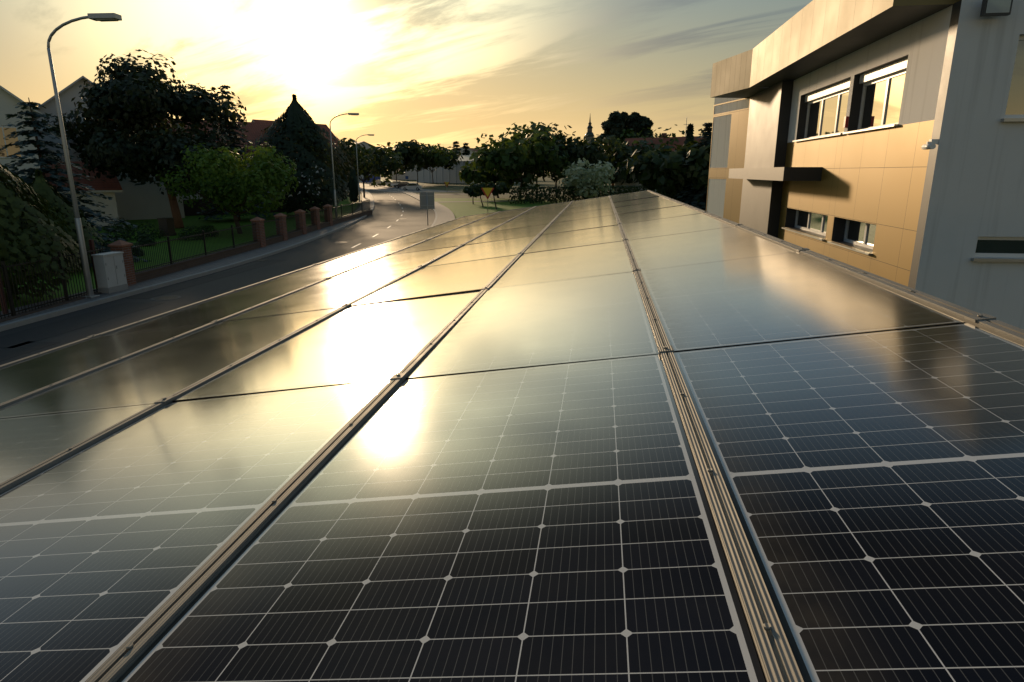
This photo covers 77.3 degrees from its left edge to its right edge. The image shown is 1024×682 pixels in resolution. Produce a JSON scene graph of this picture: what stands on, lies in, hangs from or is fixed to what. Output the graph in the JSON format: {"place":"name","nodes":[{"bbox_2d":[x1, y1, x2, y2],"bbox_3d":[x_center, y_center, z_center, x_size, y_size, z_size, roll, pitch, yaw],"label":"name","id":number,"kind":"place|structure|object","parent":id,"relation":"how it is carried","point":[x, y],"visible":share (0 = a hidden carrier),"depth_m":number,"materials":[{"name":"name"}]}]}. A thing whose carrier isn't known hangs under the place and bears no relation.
{"place":"outdoors","nodes":[
{"label":"outdoors","id":0,"kind":"place"},
{"bbox_2d":[0,197,358,310],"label":"garden lawn","id":1,"kind":"structure","parent":0,"point":[227,222],"depth_m":36.82,"materials":[{"name":"green plant"}]},
{"bbox_2d":[0,85,41,194],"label":"house edge","id":2,"kind":"object","parent":1,"relation":"on","point":[8,101],"visible":0.22,"depth_m":38.80,"materials":[{"name":"grey tile"}]},
{"bbox_2d":[0,164,81,304],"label":"thuja tree","id":3,"kind":"object","parent":1,"relation":"on","point":[15,208],"visible":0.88,"depth_m":17.72,"materials":[{"name":"green plant"}]},
{"bbox_2d":[11,169,104,272],"bbox_3d":[-17.068,-4.393,23.718,3.422,3.803,3.426,2,15,7],"label":"thuja tree","id":4,"kind":"object","parent":1,"relation":"on","point":[46,190],"visible":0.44,"depth_m":23.35,"materials":[{"name":"green plant"}]},
{"bbox_2d":[0,97,148,267],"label":"blue spruce tree","id":5,"kind":"object","parent":1,"relation":"on","point":[53,178],"visible":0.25,"depth_m":25.43,"materials":[{"name":"green plant"}]},
{"bbox_2d":[44,161,122,226],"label":"red house garage roof","id":6,"kind":"structure","parent":1,"relation":"on","point":[109,187],"depth_m":44.60,"materials":[{"name":"tile"}]},
{"bbox_2d":[87,239,110,255],"bbox_3d":[-18.643,-4.271,29.130,1.314,0.863,1.178,2,15,7],"label":"garden bush","id":7,"kind":"object","parent":1,"relation":"on","point":[107,242],"visible":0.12,"depth_m":28.88,"materials":[{"name":"green plant"}]},
{"bbox_2d":[37,76,184,219],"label":"house","id":8,"kind":"structure","parent":1,"relation":"on","point":[147,200],"depth_m":50.47,"materials":[{"name":"grey paint"}]},
{"bbox_2d":[105,224,133,240],"bbox_3d":[-21.787,-5.971,35.351,1.557,0.948,1.450,2,15,7],"label":"garden bush","id":9,"kind":"object","parent":1,"relation":"on","point":[123,235],"visible":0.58,"depth_m":35.13,"materials":[{"name":"green plant"}]},
{"bbox_2d":[108,217,134,231],"bbox_3d":[-24.931,-7.412,40.809,1.652,0.958,1.496,2,15,7],"label":"garden bush","id":10,"kind":"object","parent":1,"relation":"on","point":[121,226],"visible":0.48,"depth_m":40.56,"materials":[{"name":"green plant"}]},
{"bbox_2d":[52,116,196,185],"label":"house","id":11,"kind":"structure","parent":1,"relation":"on","point":[78,140],"depth_m":47.30,"materials":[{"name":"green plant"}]},
{"bbox_2d":[131,242,143,255],"bbox_3d":[-17.327,-4.181,29.138,1.109,0.651,0.999,2,15,7],"label":"garden bush","id":12,"kind":"object","parent":1,"relation":"on","point":[137,250],"visible":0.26,"depth_m":29.02,"materials":[{"name":"green plant"}]},
{"bbox_2d":[38,49,246,228],"bbox_3d":[-23.938,-13.486,43.498,12.541,11.465,13.643,2,15,7],"label":"tree","id":13,"kind":"object","parent":1,"relation":"on","point":[125,99],"visible":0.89,"depth_m":40.27,"materials":[{"name":"green plant"}]},
{"bbox_2d":[135,234,155,245],"bbox_3d":[-18.918,-5.218,33.091,1.035,0.657,0.951,2,15,7],"label":"garden bush","id":14,"kind":"object","parent":1,"relation":"on","point":[148,240],"visible":0.85,"depth_m":32.89,"materials":[{"name":"green plant"}]},
{"bbox_2d":[126,221,166,239],"bbox_3d":[-20.940,-6.349,36.618,2.232,1.043,2.044,2,15,7],"label":"garden bush","id":15,"kind":"object","parent":1,"relation":"on","point":[152,233],"visible":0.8,"depth_m":36.30,"materials":[{"name":"green plant"}]},
{"bbox_2d":[157,218,176,235],"bbox_3d":[-20.595,-6.805,38.243,0.600,1.060,0.760,2,15,7],"label":"wheelie bin","id":16,"kind":"object","parent":1,"relation":"on","point":[167,226],"visible":0.92,"depth_m":37.97,"materials":[{"name":"plastic"}]},
{"bbox_2d":[177,225,202,240],"bbox_3d":[-18.030,-6.086,35.996,1.534,0.838,1.409,2,15,7],"label":"garden bush","id":17,"kind":"object","parent":1,"relation":"on","point":[191,231],"visible":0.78,"depth_m":35.80,"materials":[{"name":"green plant"}]},
{"bbox_2d":[196,224,218,236],"bbox_3d":[-17.989,-6.513,37.793,1.331,0.750,1.219,2,15,7],"label":"garden bush","id":18,"kind":"object","parent":1,"relation":"on","point":[206,227],"visible":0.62,"depth_m":37.53,"materials":[{"name":"green plant"}]},
{"bbox_2d":[155,140,300,233],"bbox_3d":[-16.860,-9.200,38.407,8.406,5.694,7.929,2,15,7],"label":"round maple tree","id":19,"kind":"object","parent":1,"relation":"on","point":[267,174],"visible":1,"depth_m":37.49,"materials":[{"name":"green plant"}]},
{"bbox_2d":[197,84,275,220],"bbox_3d":[-21.556,-14.279,49.033,6.873,10.021,6.034,2,15,7],"label":"tree","id":20,"kind":"object","parent":1,"relation":"on","point":[235,143],"visible":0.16,"depth_m":48.51,"materials":[{"name":"green plant"}]},
{"bbox_2d":[247,121,305,150],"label":"tree","id":21,"kind":"object","parent":1,"relation":"on","point":[269,138],"visible":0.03,"depth_m":59.93,"materials":[{"name":"green plant"}]},
{"bbox_2d":[249,94,354,213],"bbox_3d":[-18.575,-15.753,54.668,9.735,9.991,10.222,2,15,7],"label":"dark cypress tree","id":22,"kind":"object","parent":1,"relation":"on","point":[295,123],"visible":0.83,"depth_m":52.79,"materials":[{"name":"green plant"}]},
{"bbox_2d":[320,171,333,203],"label":"cypress tree","id":23,"kind":"object","parent":1,"relation":"on","point":[327,196],"visible":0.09,"depth_m":67.54,"materials":[{"name":"green plant"}]},
{"bbox_2d":[335,154,347,200],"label":"cypress tree","id":24,"kind":"object","parent":1,"relation":"on","point":[343,197],"visible":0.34,"depth_m":84.39,"materials":[{"name":"green plant"}]},
{"bbox_2d":[346,158,360,201],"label":"cypress tree","id":25,"kind":"object","parent":1,"relation":"on","point":[352,187],"visible":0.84,"depth_m":79.86,"materials":[{"name":"green plant"}]},
{"bbox_2d":[0,182,434,364],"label":"road","id":26,"kind":"structure","parent":0,"point":[387,211],"depth_m":27.09,"materials":[{"name":"grey asphalt"}]},
{"bbox_2d":[0,218,407,360],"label":"road ironwork and patches","id":27,"kind":"object","parent":26,"relation":"on","point":[18,343],"visible":1,"depth_m":16.82,"materials":[{"name":"asphalt"}]},
{"bbox_2d":[351,196,403,247],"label":"road markings","id":28,"kind":"object","parent":26,"relation":"on","point":[376,234],"visible":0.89,"depth_m":38.57,"materials":[{"name":"paint"}]},
{"bbox_2d":[0,181,454,331],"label":"pavement","id":29,"kind":"structure","parent":0,"point":[443,214],"depth_m":24.31,"materials":[{"name":"concrete"}]},
{"bbox_2d":[47,13,121,297],"bbox_3d":[-11.499,-4.949,17.898,2.282,7.595,0.352,1,15,5],"label":"street lamp","id":30,"kind":"object","parent":29,"relation":"on","point":[106,17],"visible":1,"depth_m":17.88,"materials":[{"name":"metal"}]},
{"bbox_2d":[91,251,128,293],"bbox_3d":[-12.358,-2.114,19.731,0.410,1.178,0.830,2,15,9],"label":"utility cabinet","id":31,"kind":"object","parent":29,"relation":"on","point":[110,272],"visible":1,"depth_m":19.50,"materials":[{"name":"metal"}]},
{"bbox_2d":[329,113,358,217],"bbox_3d":[-12.272,-12.795,47.410,2.308,7.722,0.401,-1,15,-5],"label":"street lamp","id":32,"kind":"object","parent":29,"relation":"on","point":[335,202],"visible":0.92,"depth_m":47.17,"materials":[{"name":"metal"}]},
{"bbox_2d":[356,134,373,201],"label":"street lamp","id":33,"kind":"object","parent":29,"relation":"on","point":[357,165],"visible":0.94,"depth_m":74.73,"materials":[{"name":"metal"}]},
{"bbox_2d":[362,176,379,182],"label":"blue van","id":34,"kind":"object","parent":29,"relation":"on","point":[376,178],"visible":0.29,"depth_m":219.30,"materials":[{"name":"blue"}]},
{"bbox_2d":[387,181,399,186],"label":"parked car","id":35,"kind":"object","parent":29,"relation":"on","point":[393,183],"visible":0.46,"depth_m":161.20,"materials":[{"name":"white metal"}]},
{"bbox_2d":[419,192,434,224],"bbox_3d":[-5.834,-9.108,44.178,1.000,2.248,0.079,-2,15,-6],"label":"sign","id":36,"kind":"object","parent":29,"relation":"on","point":[427,202],"visible":1,"depth_m":44.06,"materials":[{"name":"metal"}]},
{"bbox_2d":[164,118,298,215],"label":"white house wing","id":37,"kind":"structure","parent":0,"point":[254,129],"depth_m":59.25,"materials":[{"name":"white paint"}]},
{"bbox_2d":[251,119,346,194],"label":"house","id":38,"kind":"structure","parent":0,"point":[325,126],"depth_m":107.25,"materials":[{"name":"tile"}]},
{"bbox_2d":[0,0,812,172],"label":"sky","id":39,"kind":"structure","parent":0,"point":[432,72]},
{"bbox_2d":[361,187,457,192],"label":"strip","id":40,"kind":"object","parent":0,"point":[391,190],"visible":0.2,"depth_m":132.47,"materials":[{"name":"grey concrete"}]},
{"bbox_2d":[394,182,407,187],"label":"parked car","id":41,"kind":"object","parent":40,"relation":"on","point":[401,184],"visible":0.49,"depth_m":149.29,"materials":[{"name":"grey metal"}]},
{"bbox_2d":[401,183,422,189],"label":"parked car","id":42,"kind":"object","parent":40,"relation":"on","point":[416,186],"visible":0.95,"depth_m":132.91,"materials":[{"name":"grey metal"}]},
{"bbox_2d":[452,147,475,154],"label":"town block","id":43,"kind":"structure","parent":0,"point":[471,152],"depth_m":294.63,"materials":[{"name":"grey tile"}]},
{"bbox_2d":[344,173,614,216],"bbox_3d":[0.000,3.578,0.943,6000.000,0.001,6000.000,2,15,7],"label":"ground","id":44,"kind":"structure","parent":0,"point":[459,187],"depth_m":159.13,"materials":[{"name":"green plant"}]},
{"bbox_2d":[0,239,97,313],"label":"gate posts","id":45,"kind":"object","parent":44,"relation":"on","point":[91,243],"visible":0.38,"depth_m":16.69,"materials":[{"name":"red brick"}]},
{"bbox_2d":[0,199,371,322],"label":"fence railings","id":46,"kind":"object","parent":44,"relation":"on","point":[171,266],"visible":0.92,"depth_m":23.62,"materials":[{"name":"black metal"}]},
{"bbox_2d":[108,204,332,285],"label":"fence pillars","id":47,"kind":"structure","parent":44,"relation":"on","point":[125,246],"depth_m":31.39,"materials":[{"name":"red brick"}]},
{"bbox_2d":[316,137,403,196],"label":"tree","id":48,"kind":"object","parent":44,"relation":"on","point":[364,163],"visible":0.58,"depth_m":91.43,"materials":[{"name":"green plant"}]},
{"bbox_2d":[350,141,380,179],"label":"town block","id":49,"kind":"structure","parent":44,"relation":"on","point":[367,146],"depth_m":300.10,"materials":[{"name":"grey tile"}]},
{"bbox_2d":[352,145,403,186],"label":"tree","id":50,"kind":"object","parent":44,"relation":"on","point":[389,153],"visible":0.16,"depth_m":158.23,"materials":[{"name":"green plant"}]},
{"bbox_2d":[376,139,431,180],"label":"tree","id":51,"kind":"object","parent":44,"relation":"on","point":[410,151],"visible":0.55,"depth_m":174.75,"materials":[{"name":"green plant"}]},
{"bbox_2d":[387,142,452,183],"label":"tree line","id":52,"kind":"object","parent":44,"relation":"on","point":[438,158],"visible":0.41,"depth_m":186.59,"materials":[{"name":"green plant"}]},
{"bbox_2d":[392,149,449,179],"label":"town block","id":53,"kind":"structure","parent":44,"relation":"on","point":[412,175],"depth_m":313.49,"materials":[{"name":"grey tile"}]},
{"bbox_2d":[420,144,462,183],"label":"tree","id":54,"kind":"object","parent":44,"relation":"on","point":[453,161],"visible":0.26,"depth_m":202.06,"materials":[{"name":"green plant"}]},
{"bbox_2d":[416,161,481,183],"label":"warehouse pilasters","id":55,"kind":"object","parent":44,"relation":"on","point":[442,174],"visible":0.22,"depth_m":224.03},
{"bbox_2d":[451,141,461,154],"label":"spruce tree","id":56,"kind":"object","parent":44,"relation":"on","point":[457,145],"visible":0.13,"depth_m":247.59,"materials":[{"name":"green plant"}]},
{"bbox_2d":[462,142,469,154],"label":"spruce tree","id":57,"kind":"object","parent":44,"relation":"on","point":[465,150],"visible":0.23,"depth_m":250.09,"materials":[{"name":"green plant"}]},
{"bbox_2d":[418,155,520,183],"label":"grey warehouse","id":58,"kind":"structure","parent":44,"relation":"on","point":[445,172],"depth_m":224.22,"materials":[{"name":"metal"}]},
{"bbox_2d":[458,157,536,197],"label":"tree belt","id":59,"kind":"object","parent":44,"relation":"on","point":[469,175],"visible":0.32,"depth_m":92.47,"materials":[{"name":"green plant"}]},
{"bbox_2d":[499,121,573,191],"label":"tree","id":60,"kind":"object","parent":44,"relation":"on","point":[516,136],"visible":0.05,"depth_m":97.59,"materials":[{"name":"green plant"}]},
{"bbox_2d":[501,122,609,197],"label":"tree","id":61,"kind":"object","parent":44,"relation":"on","point":[586,150],"visible":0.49,"depth_m":89.35,"materials":[{"name":"green plant"}]},
{"bbox_2d":[595,111,632,188],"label":"pine tree","id":62,"kind":"object","parent":44,"relation":"on","point":[616,123],"visible":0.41,"depth_m":111.46,"materials":[{"name":"green plant"}]},
{"bbox_2d":[576,135,654,191],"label":"tree belt","id":63,"kind":"object","parent":44,"relation":"on","point":[626,151],"visible":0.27,"depth_m":98.76,"materials":[{"name":"green plant"}]},
{"bbox_2d":[626,112,653,137],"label":"pine tree","id":64,"kind":"object","parent":44,"relation":"on","point":[637,122],"visible":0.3,"depth_m":114.65,"materials":[{"name":"green plant"}]},
{"bbox_2d":[597,124,684,163],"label":"tree belt","id":65,"kind":"object","parent":44,"relation":"on","point":[629,134],"visible":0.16,"depth_m":104.30,"materials":[{"name":"green plant"}]},
{"bbox_2d":[615,133,710,193],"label":"red house roof","id":66,"kind":"structure","parent":44,"relation":"on","point":[681,140],"depth_m":103.44,"materials":[{"name":"tile"}]},
{"bbox_2d":[778,0,961,288],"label":"building facade","id":67,"kind":"structure","parent":44,"relation":"on","point":[881,179],"depth_m":13.84,"materials":[{"name":"beige tile"}]},
{"bbox_2d":[729,87,822,180],"bbox_3d":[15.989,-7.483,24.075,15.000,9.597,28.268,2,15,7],"label":"canopy","id":68,"kind":"object","parent":67,"relation":"attached to","point":[793,173],"depth_m":18.08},
{"bbox_2d":[710,0,959,97],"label":"roof fascia","id":69,"kind":"structure","parent":67,"relation":"attached to","point":[813,35],"depth_m":15.94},
{"bbox_2d":[843,116,848,127],"bbox_3d":[8.256,-5.411,15.835,0.070,0.260,0.120,2,15,7],"label":"office alarm sounder","id":70,"kind":"object","parent":67,"relation":"attached to","point":[846,120],"visible":1,"depth_m":15.79,"materials":[{"name":"plastic"}]},
{"bbox_2d":[795,57,907,248],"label":"windows","id":71,"kind":"structure","parent":67,"relation":"in","point":[882,94],"depth_m":15.70,"materials":[{"name":"white glass"}]},
{"bbox_2d":[921,139,938,149],"bbox_3d":[7.564,-3.541,11.530,0.210,0.178,0.320,2,15,7],"label":"security camera","id":72,"kind":"object","parent":67,"relation":"attached to","point":[931,143],"visible":1,"depth_m":11.52,"materials":[{"name":"plastic"}]},
{"bbox_2d":[915,0,1023,329],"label":"building wall","id":73,"kind":"structure","parent":44,"relation":"on","point":[977,189],"depth_m":11.57,"materials":[{"name":"grey paint"}]},
{"bbox_2d":[980,0,1012,16],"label":"wall lamp","id":74,"kind":"object","parent":73,"relation":"attached to","point":[996,7],"visible":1,"depth_m":10.67,"materials":[{"name":"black glass"}]},
{"bbox_2d":[971,118,1023,261],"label":"office sills","id":75,"kind":"structure","parent":73,"relation":"attached to","point":[1001,259],"depth_m":11.76,"materials":[{"name":"grey metal"}]},
{"bbox_2d":[974,35,1023,257],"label":"office windows","id":76,"kind":"structure","parent":73,"relation":"in","point":[999,246],"depth_m":11.38,"materials":[{"name":"black glass"}]},
{"bbox_3d":[-0.105,0.007,9.194,4.341,2.698,20.280,2,15,7],"label":"carport","id":77,"kind":"object","parent":44,"relation":"on","visible":0},
{"bbox_2d":[0,191,1023,681],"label":"solar panels","id":78,"kind":"object","parent":77,"relation":"on","point":[502,483],"visible":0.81,"depth_m":1.63,"materials":[{"name":"black glass"}]},
{"bbox_2d":[0,190,1023,681],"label":"mounting rails","id":79,"kind":"object","parent":77,"relation":"on","point":[776,658],"visible":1,"depth_m":1.91,"materials":[{"name":"metal"}]},
{"bbox_2d":[391,191,608,195],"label":"side street","id":80,"kind":"structure","parent":0,"point":[452,194],"depth_m":108.94,"materials":[{"name":"grey asphalt"}]},
{"bbox_2d":[434,198,573,218],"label":"verge lawn","id":81,"kind":"structure","parent":0,"point":[459,209],"depth_m":73.14,"materials":[{"name":"green plant"}]},
{"bbox_2d":[463,185,481,203],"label":"young tree","id":82,"kind":"object","parent":81,"relation":"on","point":[469,191],"visible":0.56,"depth_m":74.93,"materials":[{"name":"green plant"}]},
{"bbox_2d":[471,183,485,206],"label":"young tree","id":83,"kind":"object","parent":81,"relation":"on","point":[476,187],"visible":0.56,"depth_m":69.09,"materials":[{"name":"green plant"}]},
{"bbox_2d":[481,188,493,209],"bbox_3d":[-2.278,-13.200,60.104,1.250,2.282,0.070,0,15,2],"label":"yield sign","id":84,"kind":"object","parent":81,"relation":"on","point":[487,192],"visible":1,"depth_m":59.88,"materials":[{"name":"metal"}]},
{"bbox_2d":[418,199,574,202],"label":"footpath","id":85,"kind":"structure","parent":81,"relation":"on","point":[477,201],"depth_m":82.69,"materials":[{"name":"grey concrete"}]},
{"bbox_2d":[485,181,509,209],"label":"young tree","id":86,"kind":"object","parent":81,"relation":"on","point":[501,187],"visible":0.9,"depth_m":64.37,"materials":[{"name":"green plant"}]},
{"bbox_2d":[465,129,570,194],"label":"tree","id":87,"kind":"object","parent":81,"relation":"on","point":[502,158],"visible":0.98,"depth_m":82.03,"materials":[{"name":"green plant"}]},
{"bbox_2d":[508,185,661,203],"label":"hedge","id":88,"kind":"object","parent":81,"relation":"on","point":[536,198],"depth_m":77.88,"materials":[{"name":"green plant"}]},
{"bbox_2d":[559,157,615,198],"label":"variegated shrub","id":89,"kind":"object","parent":81,"relation":"on","point":[579,175],"visible":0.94,"depth_m":77.77,"materials":[{"name":"green plant"}]},
{"bbox_2d":[615,142,681,193],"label":"tree","id":90,"kind":"object","parent":81,"relation":"on","point":[664,149],"visible":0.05,"depth_m":66.89,"materials":[{"name":"green plant"}]},
{"bbox_2d":[626,150,709,202],"bbox_3d":[14.997,-14.759,59.198,8.878,5.785,8.360,2,15,7],"label":"tree","id":91,"kind":"object","parent":81,"relation":"on","point":[657,172],"visible":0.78,"depth_m":57.10,"materials":[{"name":"green plant"}]},
{"bbox_2d":[684,123,694,197],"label":"cypress tree","id":92,"kind":"object","parent":81,"relation":"on","point":[689,131],"visible":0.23,"depth_m":64.29,"materials":[{"name":"green plant"}]},
{"bbox_2d":[669,140,710,196],"bbox_3d":[17.221,-15.052,58.871,7.486,6.554,7.941,-12,19,-39],"label":"tree","id":93,"kind":"object","parent":81,"relation":"on","point":[701,155],"visible":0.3,"depth_m":55.47,"materials":[{"name":"green plant"}]},
{"bbox_2d":[675,122,712,210],"bbox_3d":[17.534,-15.364,57.541,6.061,8.176,6.326,11,19,37],"label":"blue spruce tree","id":94,"kind":"object","parent":81,"relation":"on","point":[698,199],"visible":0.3,"depth_m":56.84,"materials":[{"name":"green plant"}]},
{"bbox_2d":[707,87,767,216],"bbox_3d":[13.628,-7.281,27.485,9.862,7.466,5.086,2,15,7],"label":"wall panel","id":95,"kind":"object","parent":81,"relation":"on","point":[719,157],"depth_m":27.52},
{"bbox_2d":[706,97,749,222],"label":"building wall","id":96,"kind":"structure","parent":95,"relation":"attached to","point":[736,154],"depth_m":26.31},
{"bbox_2d":[585,117,593,142],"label":"church tower","id":97,"kind":"structure","parent":0,"point":[589,133],"depth_m":395.70,"materials":[{"name":"grey stone"}]},
{"bbox_2d":[739,80,793,237],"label":"dark office pier","id":98,"kind":"structure","parent":0,"point":[767,130],"depth_m":22.10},
{"bbox_2d":[782,124,898,254],"bbox_3d":[8.648,-4.833,17.916,0.390,3.763,9.671,2,15,7],"label":"window sill","id":99,"kind":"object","parent":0,"point":[835,243],"visible":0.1,"depth_m":15.88,"materials":[{"name":"white metal"}]}
]}

